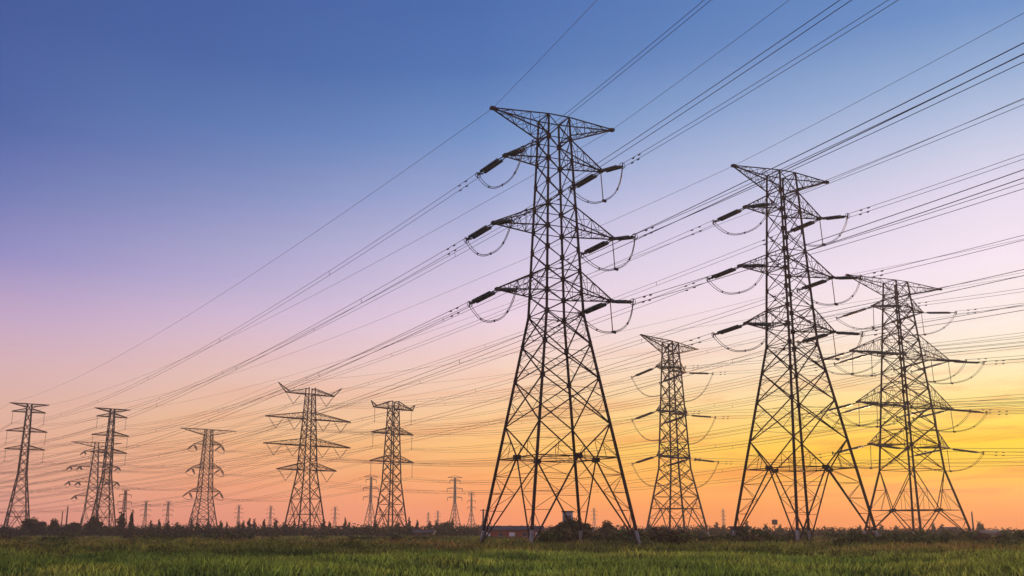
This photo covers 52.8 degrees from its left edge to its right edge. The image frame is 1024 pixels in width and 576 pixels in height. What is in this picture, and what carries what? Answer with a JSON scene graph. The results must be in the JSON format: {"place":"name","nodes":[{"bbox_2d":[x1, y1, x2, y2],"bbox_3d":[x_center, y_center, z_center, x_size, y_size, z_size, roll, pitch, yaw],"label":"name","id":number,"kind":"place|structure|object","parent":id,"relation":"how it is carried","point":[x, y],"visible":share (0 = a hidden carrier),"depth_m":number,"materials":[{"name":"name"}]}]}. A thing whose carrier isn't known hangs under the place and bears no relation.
{"place":"outdoors","nodes":[
{"label":"outdoors","id":0,"kind":"place"},
{"bbox_2d":[0,522,1018,535],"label":"hedgerow","id":1,"kind":"object","parent":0,"point":[371,527],"visible":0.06,"depth_m":435.07,"materials":[{"name":"green plant"}]},
{"bbox_2d":[0,0,1023,530],"label":"sky","id":2,"kind":"structure","parent":0,"point":[156,156],"materials":[{"name":"blue"}]},
{"bbox_3d":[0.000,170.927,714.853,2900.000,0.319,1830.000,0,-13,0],"label":"ground","id":3,"kind":"structure","parent":0,"visible":0},
{"bbox_2d":[3,402,48,530],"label":"pylon","id":4,"kind":"object","parent":3,"relation":"on","point":[26,491],"visible":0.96,"depth_m":490.11,"materials":[{"name":"metal"}]},
{"bbox_2d":[21,517,46,533],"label":"tree","id":5,"kind":"object","parent":3,"relation":"on","point":[35,523],"visible":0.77,"depth_m":348.98,"materials":[{"name":"green plant"}]},
{"bbox_2d":[47,518,61,534],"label":"tree","id":6,"kind":"object","parent":3,"relation":"on","point":[54,524],"visible":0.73,"depth_m":351.32,"materials":[{"name":"green plant"}]},
{"bbox_2d":[65,441,121,525],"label":"pylon","id":7,"kind":"object","parent":3,"relation":"on","point":[89,480],"visible":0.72,"depth_m":682.53,"materials":[{"name":"metal"}]},
{"bbox_2d":[83,515,104,535],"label":"tree","id":8,"kind":"object","parent":3,"relation":"on","point":[94,522],"visible":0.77,"depth_m":347.47,"materials":[{"name":"green plant"}]},
{"bbox_2d":[90,407,129,526],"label":"pylon","id":9,"kind":"object","parent":3,"relation":"on","point":[107,435],"visible":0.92,"depth_m":510.56,"materials":[{"name":"metal"}]},
{"bbox_2d":[92,278,704,447],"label":"conductor pair","id":10,"kind":"object","parent":9,"relation":"hanging from","point":[447,371],"visible":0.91,"depth_m":228.98,"materials":[{"name":"metal"}]},
{"bbox_2d":[91,333,712,467],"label":"conductor pair","id":11,"kind":"object","parent":9,"relation":"hanging from","point":[452,410],"visible":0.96,"depth_m":227.06,"materials":[{"name":"metal"}]},
{"bbox_2d":[126,341,797,468],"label":"conductor pair","id":12,"kind":"object","parent":9,"relation":"hanging from","point":[516,415],"visible":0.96,"depth_m":235.71,"materials":[{"name":"metal"}]},
{"bbox_2d":[132,289,793,449],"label":"conductor pair","id":13,"kind":"object","parent":9,"relation":"hanging from","point":[523,375],"visible":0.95,"depth_m":236.95,"materials":[{"name":"metal"}]},
{"bbox_2d":[115,511,126,532],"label":"poplar tree","id":14,"kind":"object","parent":3,"relation":"on","point":[120,521],"visible":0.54,"depth_m":370.36,"materials":[{"name":"green plant"}]},
{"bbox_2d":[118,489,131,521],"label":"pylon","id":15,"kind":"object","parent":3,"relation":"on","point":[124,499],"visible":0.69,"depth_m":715.23,"materials":[{"name":"metal"}]},
{"bbox_2d":[143,534,177,539],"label":"shrub","id":16,"kind":"object","parent":3,"relation":"on","point":[159,536],"visible":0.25,"depth_m":182.55,"materials":[{"name":"green plant"}]},
{"bbox_2d":[182,428,236,526],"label":"pylon","id":17,"kind":"object","parent":3,"relation":"on","point":[204,467],"visible":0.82,"depth_m":594.78,"materials":[{"name":"metal"}]},
{"bbox_2d":[223,533,254,539],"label":"shrub","id":18,"kind":"object","parent":3,"relation":"on","point":[249,536],"visible":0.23,"depth_m":185.86,"materials":[{"name":"green plant"}]},
{"bbox_2d":[263,382,350,536],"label":"pylon","id":19,"kind":"object","parent":3,"relation":"on","point":[300,444],"visible":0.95,"depth_m":419.13,"materials":[{"name":"metal"}]},
{"bbox_2d":[362,291,931,387],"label":"earth wire","id":20,"kind":"object","parent":19,"relation":"attached to","point":[652,351],"visible":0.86,"depth_m":312.03,"materials":[{"name":"metal"}]},
{"bbox_2d":[363,475,378,527],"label":"pylon","id":21,"kind":"object","parent":3,"relation":"on","point":[370,495],"visible":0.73,"depth_m":1116.49,"materials":[{"name":"metal"}]},
{"bbox_2d":[369,400,414,527],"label":"pylon","id":22,"kind":"object","parent":3,"relation":"on","point":[393,434],"visible":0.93,"depth_m":463.87,"materials":[{"name":"metal"}]},
{"bbox_2d":[412,530,435,536],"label":"hut","id":23,"kind":"object","parent":3,"relation":"on","point":[422,532],"visible":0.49,"depth_m":289.91,"materials":[{"name":"grey concrete"}]},
{"bbox_2d":[447,476,462,528],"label":"pylon","id":24,"kind":"object","parent":3,"relation":"on","point":[454,497],"visible":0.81,"depth_m":1133.76,"materials":[{"name":"metal"}]},
{"bbox_2d":[467,491,475,526],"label":"pylon","id":25,"kind":"object","parent":3,"relation":"on","point":[471,507],"visible":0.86,"depth_m":1170.90,"materials":[{"name":"metal"}]},
{"bbox_2d":[7,534,996,542],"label":"rough field","id":26,"kind":"structure","parent":3,"relation":"on","point":[256,537],"depth_m":242.72,"materials":[{"name":"plant"}]},
{"bbox_2d":[0,525,1023,537],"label":"scrub","id":27,"kind":"object","parent":3,"relation":"on","point":[290,532],"visible":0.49,"depth_m":329.00,"materials":[{"name":"green plant"}]},
{"bbox_2d":[0,545,1023,575],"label":"grass","id":28,"kind":"structure","parent":3,"relation":"on","point":[490,561],"depth_m":58.40,"materials":[{"name":"green plant"}]},
{"bbox_2d":[0,534,1023,560],"bbox_3d":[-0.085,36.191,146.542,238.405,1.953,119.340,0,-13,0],"label":"weeds","id":29,"kind":"object","parent":3,"relation":"on","point":[445,544],"visible":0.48,"depth_m":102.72,"materials":[{"name":"plant"}]},
{"bbox_2d":[480,526,544,538],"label":"brick shed","id":30,"kind":"structure","parent":3,"relation":"on","point":[508,531],"depth_m":252.09,"materials":[{"name":"brick"}]},
{"bbox_2d":[537,530,566,543],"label":"shrub","id":31,"kind":"object","parent":3,"relation":"on","point":[545,538],"visible":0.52,"depth_m":140.83,"materials":[{"name":"green plant"}]},
{"bbox_2d":[464,106,640,544],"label":"pylon","id":32,"kind":"object","parent":3,"relation":"on","point":[595,460],"visible":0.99,"depth_m":142.31,"materials":[{"name":"metal"}]},
{"bbox_2d":[6,238,465,443],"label":"conductor pair","id":33,"kind":"object","parent":32,"relation":"attached to","point":[287,339],"visible":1,"depth_m":193.55,"materials":[{"name":"metal"}]},
{"bbox_2d":[6,303,468,464],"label":"conductor pair","id":34,"kind":"object","parent":32,"relation":"hanging from","point":[278,390],"visible":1,"depth_m":195.05,"materials":[{"name":"metal"}]},
{"bbox_2d":[11,173,476,423],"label":"conductor pair","id":35,"kind":"object","parent":32,"relation":"attached to","point":[287,297],"visible":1,"depth_m":200.53,"materials":[{"name":"metal"}]},
{"bbox_2d":[11,110,489,402],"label":"earth wire","id":36,"kind":"object","parent":32,"relation":"attached to","point":[289,249],"visible":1,"depth_m":197.60,"materials":[{"name":"metal"}]},
{"bbox_2d":[42,313,575,465],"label":"conductor pair","id":37,"kind":"object","parent":32,"relation":"hanging from","point":[351,399],"visible":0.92,"depth_m":207.62,"materials":[{"name":"metal"}]},
{"bbox_2d":[48,192,569,425],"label":"conductor pair","id":38,"kind":"object","parent":32,"relation":"hanging from","point":[341,313],"visible":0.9,"depth_m":217.78,"materials":[{"name":"metal"}]},
{"bbox_2d":[50,255,577,445],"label":"conductor pair","id":39,"kind":"object","parent":32,"relation":"hanging from","point":[338,363],"visible":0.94,"depth_m":215.49,"materials":[{"name":"metal"}]},
{"bbox_2d":[51,132,607,404],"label":"earth wire","id":40,"kind":"object","parent":32,"relation":"attached to","point":[373,263],"visible":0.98,"depth_m":205.78,"materials":[{"name":"metal"}]},
{"bbox_2d":[524,0,710,149],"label":"conductor pair","id":41,"kind":"object","parent":32,"relation":"attached to","point":[536,141],"visible":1,"depth_m":110.02,"materials":[{"name":"metal"}]},
{"bbox_2d":[512,0,851,221],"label":"conductor pair","id":42,"kind":"object","parent":32,"relation":"attached to","point":[691,101],"visible":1,"depth_m":88.21,"materials":[{"name":"metal"}]},
{"bbox_2d":[622,0,897,167],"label":"conductor pair","id":43,"kind":"object","parent":32,"relation":"attached to","point":[763,78],"visible":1,"depth_m":109.30,"materials":[{"name":"metal"}]},
{"bbox_2d":[516,42,1023,291],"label":"conductor pair","id":44,"kind":"object","parent":32,"relation":"attached to","point":[801,154],"visible":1,"depth_m":72.41,"materials":[{"name":"metal"}]},
{"bbox_2d":[634,169,1023,303],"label":"conductor pair","id":45,"kind":"object","parent":32,"relation":"attached to","point":[842,232],"visible":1,"depth_m":95.62,"materials":[{"name":"metal"}]},
{"bbox_2d":[635,61,1023,238],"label":"conductor pair","id":46,"kind":"object","parent":32,"relation":"attached to","point":[826,148],"visible":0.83,"depth_m":101.10,"materials":[{"name":"metal"}]},
{"bbox_2d":[548,519,582,533],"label":"tree","id":47,"kind":"object","parent":3,"relation":"on","point":[562,525],"visible":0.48,"depth_m":221.61,"materials":[{"name":"green plant"}]},
{"bbox_2d":[562,530,585,543],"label":"shrub","id":48,"kind":"object","parent":3,"relation":"on","point":[573,537],"visible":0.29,"depth_m":147.89,"materials":[{"name":"green plant"}]},
{"bbox_2d":[597,520,616,534],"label":"tree","id":49,"kind":"object","parent":3,"relation":"on","point":[606,526],"visible":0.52,"depth_m":242.52,"materials":[{"name":"green plant"}]},
{"bbox_2d":[591,534,633,544],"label":"shrub","id":50,"kind":"object","parent":3,"relation":"on","point":[609,537],"visible":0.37,"depth_m":153.42,"materials":[{"name":"green plant"}]},
{"bbox_2d":[623,529,645,540],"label":"shrub","id":51,"kind":"object","parent":3,"relation":"on","point":[642,536],"visible":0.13,"depth_m":156.38,"materials":[{"name":"green plant"}]},
{"bbox_2d":[647,527,682,544],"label":"shrub","id":52,"kind":"object","parent":3,"relation":"on","point":[666,535],"visible":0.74,"depth_m":131.02,"materials":[{"name":"green plant"}]},
{"bbox_2d":[631,334,718,535],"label":"pylon","id":53,"kind":"object","parent":3,"relation":"on","point":[673,367],"visible":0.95,"depth_m":316.38,"materials":[{"name":"metal"}]},
{"bbox_2d":[371,463,630,482],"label":"conductor pair","id":54,"kind":"object","parent":53,"relation":"hanging from","point":[502,479],"visible":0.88,"depth_m":372.11,"materials":[{"name":"metal"}]},
{"bbox_2d":[377,377,627,422],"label":"conductor pair","id":55,"kind":"object","parent":53,"relation":"attached to","point":[483,412],"visible":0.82,"depth_m":394.20,"materials":[{"name":"metal"}]},
{"bbox_2d":[414,467,661,484],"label":"conductor pair","id":56,"kind":"object","parent":53,"relation":"hanging from","point":[537,481],"visible":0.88,"depth_m":399.15,"materials":[{"name":"metal"}]},
{"bbox_2d":[341,418,907,466],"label":"conductor pair","id":57,"kind":"object","parent":53,"relation":"hanging from","point":[623,457],"visible":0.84,"depth_m":317.01,"materials":[{"name":"metal"}]},
{"bbox_2d":[691,458,1005,462],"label":"conductor pair","id":58,"kind":"object","parent":53,"relation":"hanging from","point":[917,459],"visible":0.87,"depth_m":238.07,"materials":[{"name":"metal"}]},
{"bbox_2d":[685,332,1023,368],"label":"conductor pair","id":59,"kind":"object","parent":53,"relation":"hanging from","point":[866,350],"visible":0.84,"depth_m":249.82,"materials":[{"name":"metal"}]},
{"bbox_2d":[690,394,1023,413],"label":"conductor pair","id":60,"kind":"object","parent":53,"relation":"hanging from","point":[865,404],"visible":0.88,"depth_m":253.19,"materials":[{"name":"metal"}]},
{"bbox_2d":[713,345,1019,374],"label":"conductor pair","id":61,"kind":"object","parent":53,"relation":"attached to","point":[866,363],"visible":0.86,"depth_m":276.04,"materials":[{"name":"metal"}]},
{"bbox_2d":[715,403,1019,418],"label":"conductor pair","id":62,"kind":"object","parent":53,"relation":"attached to","point":[876,411],"visible":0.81,"depth_m":269.89,"materials":[{"name":"metal"}]},
{"bbox_2d":[719,461,1023,466],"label":"conductor pair","id":63,"kind":"object","parent":53,"relation":"attached to","point":[894,466],"visible":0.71,"depth_m":261.61,"materials":[{"name":"metal"}]},
{"bbox_2d":[731,533,765,542],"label":"shrub","id":64,"kind":"object","parent":3,"relation":"on","point":[751,536],"visible":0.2,"depth_m":133.16,"materials":[{"name":"green plant"}]},
{"bbox_2d":[751,529,774,539],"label":"shrub","id":65,"kind":"object","parent":3,"relation":"on","point":[766,535],"visible":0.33,"depth_m":160.28,"materials":[{"name":"green plant"}]},
{"bbox_2d":[706,164,878,540],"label":"pylon","id":66,"kind":"object","parent":3,"relation":"on","point":[791,312],"visible":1,"depth_m":165.06,"materials":[{"name":"metal"}]},
{"bbox_2d":[108,221,711,427],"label":"conductor pair","id":67,"kind":"object","parent":66,"relation":"hanging from","point":[464,325],"visible":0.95,"depth_m":230.97,"materials":[{"name":"metal"}]},
{"bbox_2d":[97,168,727,407],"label":"earth wire","id":68,"kind":"object","parent":66,"relation":"attached to","point":[472,281],"visible":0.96,"depth_m":226.01,"materials":[{"name":"metal"}]},
{"bbox_2d":[125,231,784,429],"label":"conductor pair","id":69,"kind":"object","parent":66,"relation":"hanging from","point":[496,340],"visible":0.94,"depth_m":250.06,"materials":[{"name":"metal"}]},
{"bbox_2d":[134,185,818,409],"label":"earth wire","id":70,"kind":"object","parent":66,"relation":"attached to","point":[503,305],"visible":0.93,"depth_m":253.79,"materials":[{"name":"metal"}]},
{"bbox_2d":[736,13,1022,164],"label":"earth wire","id":71,"kind":"object","parent":66,"relation":"attached to","point":[890,84],"visible":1,"depth_m":131.28,"materials":[{"name":"metal"}]},
{"bbox_2d":[767,183,1023,266],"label":"conductor pair","id":72,"kind":"object","parent":66,"relation":"attached to","point":[900,222],"visible":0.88,"depth_m":127.71,"materials":[{"name":"metal"}]},
{"bbox_2d":[771,99,1023,205],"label":"conductor pair","id":73,"kind":"object","parent":66,"relation":"attached to","point":[900,150],"visible":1,"depth_m":131.95,"materials":[{"name":"metal"}]},
{"bbox_2d":[774,269,1023,326],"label":"conductor pair","id":74,"kind":"object","parent":66,"relation":"attached to","point":[901,296],"visible":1,"depth_m":127.75,"materials":[{"name":"metal"}]},
{"bbox_2d":[848,154,1023,217],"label":"conductor pair","id":75,"kind":"object","parent":66,"relation":"attached to","point":[936,188],"visible":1,"depth_m":146.97,"materials":[{"name":"metal"}]},
{"bbox_2d":[860,235,1022,279],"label":"conductor pair","id":76,"kind":"object","parent":66,"relation":"attached to","point":[939,256],"visible":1,"depth_m":148.03,"materials":[{"name":"metal"}]},
{"bbox_2d":[864,305,1022,335],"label":"conductor pair","id":77,"kind":"object","parent":66,"relation":"attached to","point":[942,323],"visible":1,"depth_m":145.09,"materials":[{"name":"metal"}]},
{"bbox_2d":[820,531,846,538],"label":"shrub","id":78,"kind":"object","parent":3,"relation":"on","point":[830,534],"visible":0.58,"depth_m":229.56,"materials":[{"name":"green plant"}]},
{"bbox_2d":[832,535,856,546],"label":"shrub","id":79,"kind":"object","parent":3,"relation":"on","point":[838,541],"visible":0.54,"depth_m":131.44,"materials":[{"name":"green plant"}]},
{"bbox_2d":[853,533,892,540],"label":"shrub","id":80,"kind":"object","parent":3,"relation":"on","point":[864,536],"visible":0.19,"depth_m":140.36,"materials":[{"name":"green plant"}]},
{"bbox_2d":[852,538,895,545],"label":"shrub","id":81,"kind":"object","parent":3,"relation":"on","point":[863,541],"visible":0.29,"depth_m":129.28,"materials":[{"name":"green plant"}]},
{"bbox_2d":[889,530,912,537],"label":"shrub","id":82,"kind":"object","parent":3,"relation":"on","point":[898,533],"visible":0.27,"depth_m":202.54,"materials":[{"name":"green plant"}]},
{"bbox_2d":[815,274,987,533],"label":"pylon","id":83,"kind":"object","parent":3,"relation":"on","point":[881,404],"visible":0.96,"depth_m":239.03,"materials":[{"name":"metal"}]},
{"bbox_2d":[282,362,813,431],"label":"conductor pair","id":84,"kind":"object","parent":83,"relation":"attached to","point":[578,409],"visible":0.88,"depth_m":289.65,"materials":[{"name":"metal"}]},
{"bbox_2d":[277,411,819,463],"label":"conductor pair","id":85,"kind":"object","parent":83,"relation":"attached to","point":[564,451],"visible":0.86,"depth_m":288.09,"materials":[{"name":"metal"}]},
{"bbox_2d":[285,452,830,492],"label":"conductor pair","id":86,"kind":"object","parent":83,"relation":"attached to","point":[598,483],"visible":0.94,"depth_m":281.27,"materials":[{"name":"metal"}]},
{"bbox_2d":[288,279,831,381],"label":"earth wire","id":87,"kind":"object","parent":83,"relation":"attached to","point":[554,345],"visible":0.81,"depth_m":300.69,"materials":[{"name":"metal"}]},
{"bbox_2d":[293,317,835,404],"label":"conductor pair","id":88,"kind":"object","parent":83,"relation":"attached to","point":[570,381],"visible":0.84,"depth_m":304.57,"materials":[{"name":"metal"}]},
{"bbox_2d":[297,412,837,463],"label":"conductor pair","id":89,"kind":"object","parent":83,"relation":"attached to","point":[609,449],"visible":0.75,"depth_m":282.93,"materials":[{"name":"metal"}]},
{"bbox_2d":[311,363,832,432],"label":"conductor pair","id":90,"kind":"object","parent":83,"relation":"attached to","point":[612,408],"visible":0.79,"depth_m":287.74,"materials":[{"name":"metal"}]},
{"bbox_2d":[327,324,879,407],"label":"conductor pair","id":91,"kind":"object","parent":83,"relation":"hanging from","point":[631,379],"visible":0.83,"depth_m":307.68,"materials":[{"name":"metal"}]},
{"bbox_2d":[326,369,890,434],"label":"conductor pair","id":92,"kind":"object","parent":83,"relation":"attached to","point":[644,414],"visible":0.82,"depth_m":303.21,"materials":[{"name":"metal"}]},
{"bbox_2d":[322,416,895,465],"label":"conductor pair","id":93,"kind":"object","parent":83,"relation":"attached to","point":[631,454],"visible":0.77,"depth_m":298.56,"materials":[{"name":"metal"}]},
{"bbox_2d":[330,456,903,494],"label":"conductor pair","id":94,"kind":"object","parent":83,"relation":"attached to","point":[624,490],"visible":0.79,"depth_m":305.68,"materials":[{"name":"metal"}]},
{"bbox_2d":[355,370,910,435],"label":"conductor pair","id":95,"kind":"object","parent":83,"relation":"hanging from","point":[649,417],"visible":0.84,"depth_m":311.52,"materials":[{"name":"metal"}]},
{"bbox_2d":[887,338,1022,353],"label":"conductor pair","id":96,"kind":"object","parent":83,"relation":"attached to","point":[950,348],"visible":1,"depth_m":212.10,"materials":[{"name":"metal"}]},
{"bbox_2d":[898,399,1023,407],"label":"conductor pair","id":97,"kind":"object","parent":83,"relation":"hanging from","point":[958,401],"visible":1,"depth_m":209.77,"materials":[{"name":"metal"}]},
{"bbox_2d":[906,447,1023,451],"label":"conductor pair","id":98,"kind":"object","parent":83,"relation":"attached to","point":[965,451],"visible":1,"depth_m":210.40,"materials":[{"name":"metal"}]},
{"bbox_2d":[912,288,1023,306],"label":"conductor pair","id":99,"kind":"object","parent":83,"relation":"attached to","point":[966,299],"visible":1,"depth_m":219.10,"materials":[{"name":"metal"}]},
{"bbox_2d":[886,535,930,543],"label":"shrub","id":100,"kind":"object","parent":3,"relation":"on","point":[905,538],"visible":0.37,"depth_m":136.13,"materials":[{"name":"green plant"}]},
{"bbox_2d":[915,529,937,540],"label":"shrub","id":101,"kind":"object","parent":3,"relation":"on","point":[922,533],"visible":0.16,"depth_m":139.91,"materials":[{"name":"green plant"}]},
{"bbox_2d":[924,535,951,545],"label":"shrub","id":102,"kind":"object","parent":3,"relation":"on","point":[941,539],"visible":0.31,"depth_m":131.24,"materials":[{"name":"green plant"}]},
{"bbox_2d":[937,531,987,540],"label":"shrub","id":103,"kind":"object","parent":3,"relation":"on","point":[971,535],"visible":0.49,"depth_m":182.45,"materials":[{"name":"green plant"}]},
{"bbox_2d":[978,537,1023,545],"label":"shrub","id":104,"kind":"object","parent":3,"relation":"on","point":[1019,540],"visible":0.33,"depth_m":145.54,"materials":[{"name":"green plant"}]},
{"bbox_2d":[978,530,1023,535],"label":"arched shed","id":105,"kind":"structure","parent":3,"relation":"on","point":[992,532],"depth_m":317.21,"materials":[{"name":"grey"}]},
{"bbox_2d":[1001,529,1023,539],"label":"shrub","id":106,"kind":"object","parent":3,"relation":"on","point":[1019,534],"visible":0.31,"depth_m":153.06,"materials":[{"name":"green plant"}]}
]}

